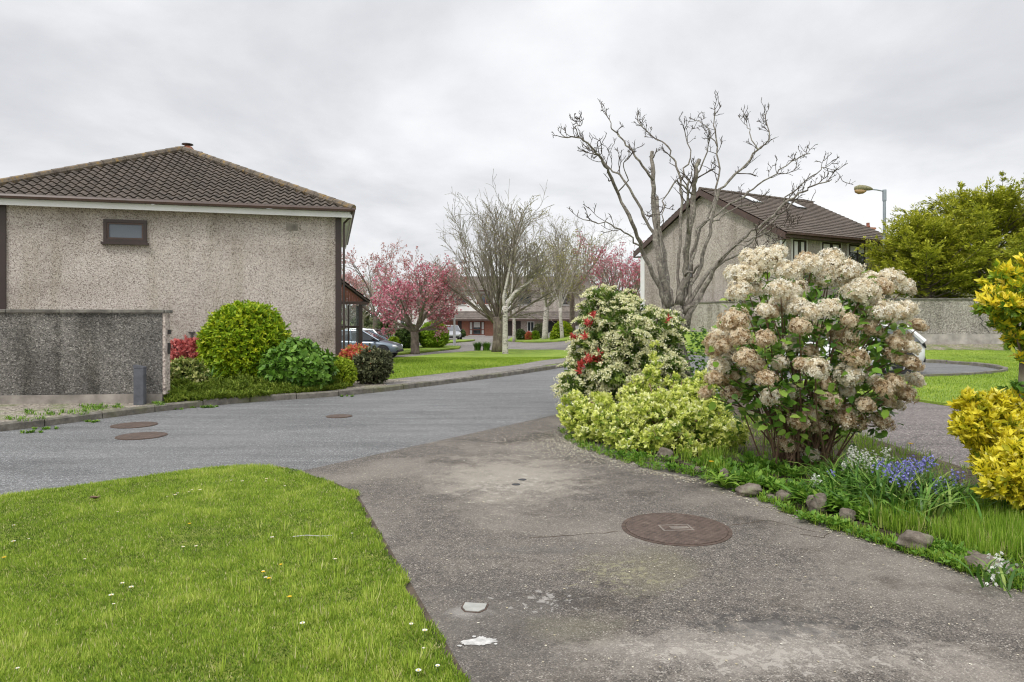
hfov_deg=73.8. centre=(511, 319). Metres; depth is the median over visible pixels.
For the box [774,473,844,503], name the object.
white bell clump
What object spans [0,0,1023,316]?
sky
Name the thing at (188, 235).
house
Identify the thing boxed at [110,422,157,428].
manhole cover
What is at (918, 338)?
parked car
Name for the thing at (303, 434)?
road
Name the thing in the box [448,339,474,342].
street lawn
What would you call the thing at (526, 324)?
house
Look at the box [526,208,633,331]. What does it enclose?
birch tree
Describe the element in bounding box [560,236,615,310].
bare street tree
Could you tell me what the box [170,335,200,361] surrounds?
red shrub
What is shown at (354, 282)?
cherry tree
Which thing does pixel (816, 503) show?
stone
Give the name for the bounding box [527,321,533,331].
window
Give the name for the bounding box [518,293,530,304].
window
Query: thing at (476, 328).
window
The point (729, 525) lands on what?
driveway crack
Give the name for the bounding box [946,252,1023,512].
golden shrub
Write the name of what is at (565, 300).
window
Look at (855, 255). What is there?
window
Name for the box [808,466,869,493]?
bluebell clump
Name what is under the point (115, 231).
window
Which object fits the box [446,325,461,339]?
parked car
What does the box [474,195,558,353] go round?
birch tree
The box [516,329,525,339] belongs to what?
bush
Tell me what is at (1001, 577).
white bell clump
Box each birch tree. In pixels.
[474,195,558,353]
[492,255,531,341]
[517,217,582,338]
[525,226,606,337]
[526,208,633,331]
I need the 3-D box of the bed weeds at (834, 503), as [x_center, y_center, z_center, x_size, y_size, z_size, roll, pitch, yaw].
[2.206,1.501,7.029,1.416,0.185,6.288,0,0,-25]
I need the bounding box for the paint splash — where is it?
[457,635,497,646]
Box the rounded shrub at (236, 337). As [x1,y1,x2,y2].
[195,299,292,381]
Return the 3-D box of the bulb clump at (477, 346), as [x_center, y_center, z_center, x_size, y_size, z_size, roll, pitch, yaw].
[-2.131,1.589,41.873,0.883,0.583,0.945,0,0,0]
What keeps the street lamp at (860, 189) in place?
on the neighbour lawn at (924, 400)
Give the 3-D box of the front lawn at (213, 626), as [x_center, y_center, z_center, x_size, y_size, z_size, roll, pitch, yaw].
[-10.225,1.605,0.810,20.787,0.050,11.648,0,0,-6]
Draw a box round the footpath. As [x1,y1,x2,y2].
[385,358,568,384]
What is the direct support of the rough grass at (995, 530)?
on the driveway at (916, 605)
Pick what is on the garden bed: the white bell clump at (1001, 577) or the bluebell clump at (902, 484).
the bluebell clump at (902, 484)
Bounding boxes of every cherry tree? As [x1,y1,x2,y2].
[342,238,407,328]
[370,253,461,353]
[396,246,474,321]
[567,231,644,295]
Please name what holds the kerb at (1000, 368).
on the ground
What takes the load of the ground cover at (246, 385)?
on the house plot soil at (13, 410)
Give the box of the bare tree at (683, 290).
[551,90,854,382]
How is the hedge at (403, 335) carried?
on the cherry lawn at (423, 349)
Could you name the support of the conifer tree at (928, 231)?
on the neighbour lawn at (924, 400)
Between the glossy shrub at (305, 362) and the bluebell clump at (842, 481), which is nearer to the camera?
the bluebell clump at (842, 481)
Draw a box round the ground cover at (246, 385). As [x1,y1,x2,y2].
[163,371,348,402]
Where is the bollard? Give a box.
[133,364,146,404]
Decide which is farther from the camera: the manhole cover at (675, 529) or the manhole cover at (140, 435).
the manhole cover at (140, 435)
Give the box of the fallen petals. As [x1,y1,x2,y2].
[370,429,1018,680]
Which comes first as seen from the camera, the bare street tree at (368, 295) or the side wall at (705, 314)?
the side wall at (705, 314)
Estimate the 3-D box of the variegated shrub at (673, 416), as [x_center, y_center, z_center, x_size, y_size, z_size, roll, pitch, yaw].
[1.809,0.946,9.021,2.417,1.315,2.584,0,0,0]
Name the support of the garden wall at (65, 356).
on the ground
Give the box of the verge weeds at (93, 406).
[4,394,353,432]
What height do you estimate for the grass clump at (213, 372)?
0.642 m
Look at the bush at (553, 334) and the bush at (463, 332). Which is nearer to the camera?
the bush at (553, 334)
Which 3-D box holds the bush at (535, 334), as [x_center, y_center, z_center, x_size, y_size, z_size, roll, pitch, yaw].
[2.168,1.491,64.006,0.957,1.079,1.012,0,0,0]
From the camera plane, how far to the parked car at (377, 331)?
39.91 m
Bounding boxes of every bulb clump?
[472,341,482,350]
[482,342,490,350]
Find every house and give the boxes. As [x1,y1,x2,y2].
[0,143,370,356]
[398,306,431,327]
[429,276,512,335]
[513,276,589,332]
[633,187,890,331]
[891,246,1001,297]
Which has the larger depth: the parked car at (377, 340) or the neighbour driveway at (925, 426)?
the parked car at (377, 340)
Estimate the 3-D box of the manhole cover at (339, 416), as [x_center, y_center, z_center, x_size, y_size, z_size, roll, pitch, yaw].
[-2.861,1.602,11.298,0.428,0.028,0.428,0,0,-17]
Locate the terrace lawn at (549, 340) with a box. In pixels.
[508,336,580,342]
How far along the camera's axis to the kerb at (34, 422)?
13.06 m
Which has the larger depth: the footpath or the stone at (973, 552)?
the footpath
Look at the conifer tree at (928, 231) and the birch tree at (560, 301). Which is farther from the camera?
the birch tree at (560, 301)
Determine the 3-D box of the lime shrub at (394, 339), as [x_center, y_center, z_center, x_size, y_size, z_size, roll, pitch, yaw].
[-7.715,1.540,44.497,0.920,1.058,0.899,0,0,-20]
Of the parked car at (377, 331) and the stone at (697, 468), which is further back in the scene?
the parked car at (377, 331)
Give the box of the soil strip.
[746,344,1017,349]
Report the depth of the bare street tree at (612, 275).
97.53 m
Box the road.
[0,355,997,494]
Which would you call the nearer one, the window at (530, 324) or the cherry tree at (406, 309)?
the cherry tree at (406, 309)
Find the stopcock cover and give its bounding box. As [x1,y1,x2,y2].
[461,602,488,612]
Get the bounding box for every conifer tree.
[854,208,1014,297]
[860,170,1023,297]
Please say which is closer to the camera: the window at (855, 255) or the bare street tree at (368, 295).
the window at (855, 255)
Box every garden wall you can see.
[0,309,172,403]
[792,298,1020,343]
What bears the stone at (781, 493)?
on the garden bed
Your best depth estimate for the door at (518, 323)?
86.23 m
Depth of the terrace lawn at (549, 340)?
58.62 m
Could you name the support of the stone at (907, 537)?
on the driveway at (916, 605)
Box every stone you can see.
[656,447,672,461]
[694,466,701,473]
[720,468,728,479]
[735,482,761,496]
[776,489,792,502]
[806,493,827,514]
[839,508,855,522]
[896,530,933,551]
[964,554,1013,572]
[967,550,980,553]
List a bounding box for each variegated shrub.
[170,355,213,382]
[556,340,751,456]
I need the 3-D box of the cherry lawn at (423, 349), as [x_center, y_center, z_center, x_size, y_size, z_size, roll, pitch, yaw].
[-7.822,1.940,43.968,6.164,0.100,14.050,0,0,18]
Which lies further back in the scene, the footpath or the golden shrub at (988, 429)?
the footpath
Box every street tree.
[342,265,380,309]
[342,265,382,327]
[415,169,596,351]
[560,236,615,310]
[576,252,634,290]
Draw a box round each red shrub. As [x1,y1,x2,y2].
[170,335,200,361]
[339,342,370,363]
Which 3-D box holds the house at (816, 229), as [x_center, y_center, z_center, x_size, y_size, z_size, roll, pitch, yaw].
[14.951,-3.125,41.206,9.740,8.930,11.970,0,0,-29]
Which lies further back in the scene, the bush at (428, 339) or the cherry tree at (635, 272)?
the cherry tree at (635, 272)
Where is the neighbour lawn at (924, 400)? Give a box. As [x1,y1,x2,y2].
[684,332,1018,405]
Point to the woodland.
(368, 319)
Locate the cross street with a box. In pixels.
[387,325,608,357]
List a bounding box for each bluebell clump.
[789,454,1021,526]
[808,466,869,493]
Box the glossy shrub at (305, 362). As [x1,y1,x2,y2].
[254,336,338,390]
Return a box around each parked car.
[363,328,387,338]
[363,330,403,356]
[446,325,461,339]
[773,324,925,373]
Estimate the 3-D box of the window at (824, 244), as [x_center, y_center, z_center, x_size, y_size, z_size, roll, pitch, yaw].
[16.885,-3.480,36.093,1.500,1.200,0.068,0,0,-29]
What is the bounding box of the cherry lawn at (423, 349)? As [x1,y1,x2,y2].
[397,345,460,354]
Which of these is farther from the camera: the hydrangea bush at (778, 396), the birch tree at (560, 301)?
the birch tree at (560, 301)
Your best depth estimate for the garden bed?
7.73 m
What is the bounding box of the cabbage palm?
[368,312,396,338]
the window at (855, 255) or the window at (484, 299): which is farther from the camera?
the window at (484, 299)
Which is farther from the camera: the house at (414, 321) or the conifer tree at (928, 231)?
the house at (414, 321)
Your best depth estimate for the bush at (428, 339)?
46.26 m
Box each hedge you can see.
[395,323,420,347]
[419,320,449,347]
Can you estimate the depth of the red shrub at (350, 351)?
17.00 m
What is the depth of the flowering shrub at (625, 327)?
10.92 m
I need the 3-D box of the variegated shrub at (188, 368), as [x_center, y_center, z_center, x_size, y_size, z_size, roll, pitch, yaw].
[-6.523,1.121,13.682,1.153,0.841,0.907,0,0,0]
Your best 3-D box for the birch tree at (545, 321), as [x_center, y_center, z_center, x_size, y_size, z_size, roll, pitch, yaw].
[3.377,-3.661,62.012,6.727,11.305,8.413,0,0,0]
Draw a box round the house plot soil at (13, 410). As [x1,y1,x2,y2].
[0,379,408,421]
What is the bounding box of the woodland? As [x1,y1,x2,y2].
[351,304,399,330]
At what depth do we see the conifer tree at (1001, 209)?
32.67 m
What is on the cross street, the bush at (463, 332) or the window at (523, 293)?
the bush at (463, 332)
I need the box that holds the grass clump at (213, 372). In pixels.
[208,365,228,377]
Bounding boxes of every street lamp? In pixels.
[453,261,464,345]
[854,185,886,297]
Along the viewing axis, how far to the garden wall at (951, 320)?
30.17 m
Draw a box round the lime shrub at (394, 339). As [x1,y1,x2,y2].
[388,336,400,342]
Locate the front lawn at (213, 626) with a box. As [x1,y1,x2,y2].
[0,466,455,681]
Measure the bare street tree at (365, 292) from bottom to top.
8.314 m
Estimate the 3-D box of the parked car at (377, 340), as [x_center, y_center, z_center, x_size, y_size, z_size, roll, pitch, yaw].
[-7.951,1.285,36.599,4.105,1.520,2.004,0,0,6]
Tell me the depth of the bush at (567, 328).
59.49 m
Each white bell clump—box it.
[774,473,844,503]
[788,444,939,487]
[946,552,1023,597]
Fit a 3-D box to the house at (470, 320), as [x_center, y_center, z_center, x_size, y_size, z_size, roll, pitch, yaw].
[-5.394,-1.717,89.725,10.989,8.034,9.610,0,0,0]
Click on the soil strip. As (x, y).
(961, 346)
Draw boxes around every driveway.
[300,415,1023,681]
[741,391,972,467]
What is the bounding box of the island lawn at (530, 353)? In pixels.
[389,349,568,378]
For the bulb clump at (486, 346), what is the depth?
41.69 m
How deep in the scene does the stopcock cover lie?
3.77 m
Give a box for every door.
[508,321,511,335]
[516,321,520,331]
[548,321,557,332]
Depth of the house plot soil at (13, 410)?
11.51 m
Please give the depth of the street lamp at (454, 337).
51.93 m
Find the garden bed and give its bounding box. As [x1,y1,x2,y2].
[603,394,1023,579]
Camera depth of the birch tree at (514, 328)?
61.73 m
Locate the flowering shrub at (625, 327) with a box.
[550,283,691,404]
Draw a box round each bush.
[460,329,465,336]
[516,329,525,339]
[525,331,532,339]
[531,330,539,339]
[533,322,542,337]
[549,330,557,339]
[552,320,573,337]
[697,242,929,469]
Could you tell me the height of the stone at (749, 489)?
0.134 m
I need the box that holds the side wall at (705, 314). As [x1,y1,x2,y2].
[672,300,753,331]
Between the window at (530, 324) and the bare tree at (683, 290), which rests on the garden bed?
the bare tree at (683, 290)
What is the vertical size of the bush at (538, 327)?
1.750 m
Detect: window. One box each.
[100,219,148,245]
[468,321,484,335]
[477,294,490,304]
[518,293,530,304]
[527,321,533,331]
[562,294,569,304]
[793,239,806,261]
[822,242,840,250]
[849,244,867,268]
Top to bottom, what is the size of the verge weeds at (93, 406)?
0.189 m
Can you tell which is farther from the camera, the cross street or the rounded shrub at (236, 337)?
the cross street
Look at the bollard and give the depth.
11.96 m
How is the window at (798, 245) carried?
in the house at (816, 229)
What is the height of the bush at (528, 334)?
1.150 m
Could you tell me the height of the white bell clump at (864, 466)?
0.387 m
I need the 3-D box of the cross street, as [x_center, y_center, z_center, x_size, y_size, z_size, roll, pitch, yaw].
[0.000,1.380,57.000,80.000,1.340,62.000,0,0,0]
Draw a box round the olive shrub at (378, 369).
[352,343,394,383]
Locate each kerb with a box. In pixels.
[0,362,567,431]
[687,351,1007,377]
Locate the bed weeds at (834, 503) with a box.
[558,427,1023,589]
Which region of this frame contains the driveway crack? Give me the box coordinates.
[530,520,831,537]
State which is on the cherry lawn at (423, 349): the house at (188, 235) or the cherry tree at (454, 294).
the cherry tree at (454, 294)
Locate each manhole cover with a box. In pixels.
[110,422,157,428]
[115,432,167,439]
[326,414,351,417]
[621,513,732,545]
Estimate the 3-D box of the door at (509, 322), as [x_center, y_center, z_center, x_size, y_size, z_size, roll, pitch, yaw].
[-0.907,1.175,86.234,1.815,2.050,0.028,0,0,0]
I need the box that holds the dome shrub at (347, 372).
[333,355,357,386]
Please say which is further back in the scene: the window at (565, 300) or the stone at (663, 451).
the window at (565, 300)
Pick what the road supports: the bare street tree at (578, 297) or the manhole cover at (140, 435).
the manhole cover at (140, 435)
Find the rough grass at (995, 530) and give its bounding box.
[560,411,1023,591]
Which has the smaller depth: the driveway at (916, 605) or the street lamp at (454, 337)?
the driveway at (916, 605)
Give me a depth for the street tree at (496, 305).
39.72 m
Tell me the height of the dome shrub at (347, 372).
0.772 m
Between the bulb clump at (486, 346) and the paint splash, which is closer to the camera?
the paint splash
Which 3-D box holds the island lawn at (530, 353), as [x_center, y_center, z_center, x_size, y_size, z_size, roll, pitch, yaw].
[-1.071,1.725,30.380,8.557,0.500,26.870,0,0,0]
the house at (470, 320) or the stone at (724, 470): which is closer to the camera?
the stone at (724, 470)
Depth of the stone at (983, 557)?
4.28 m

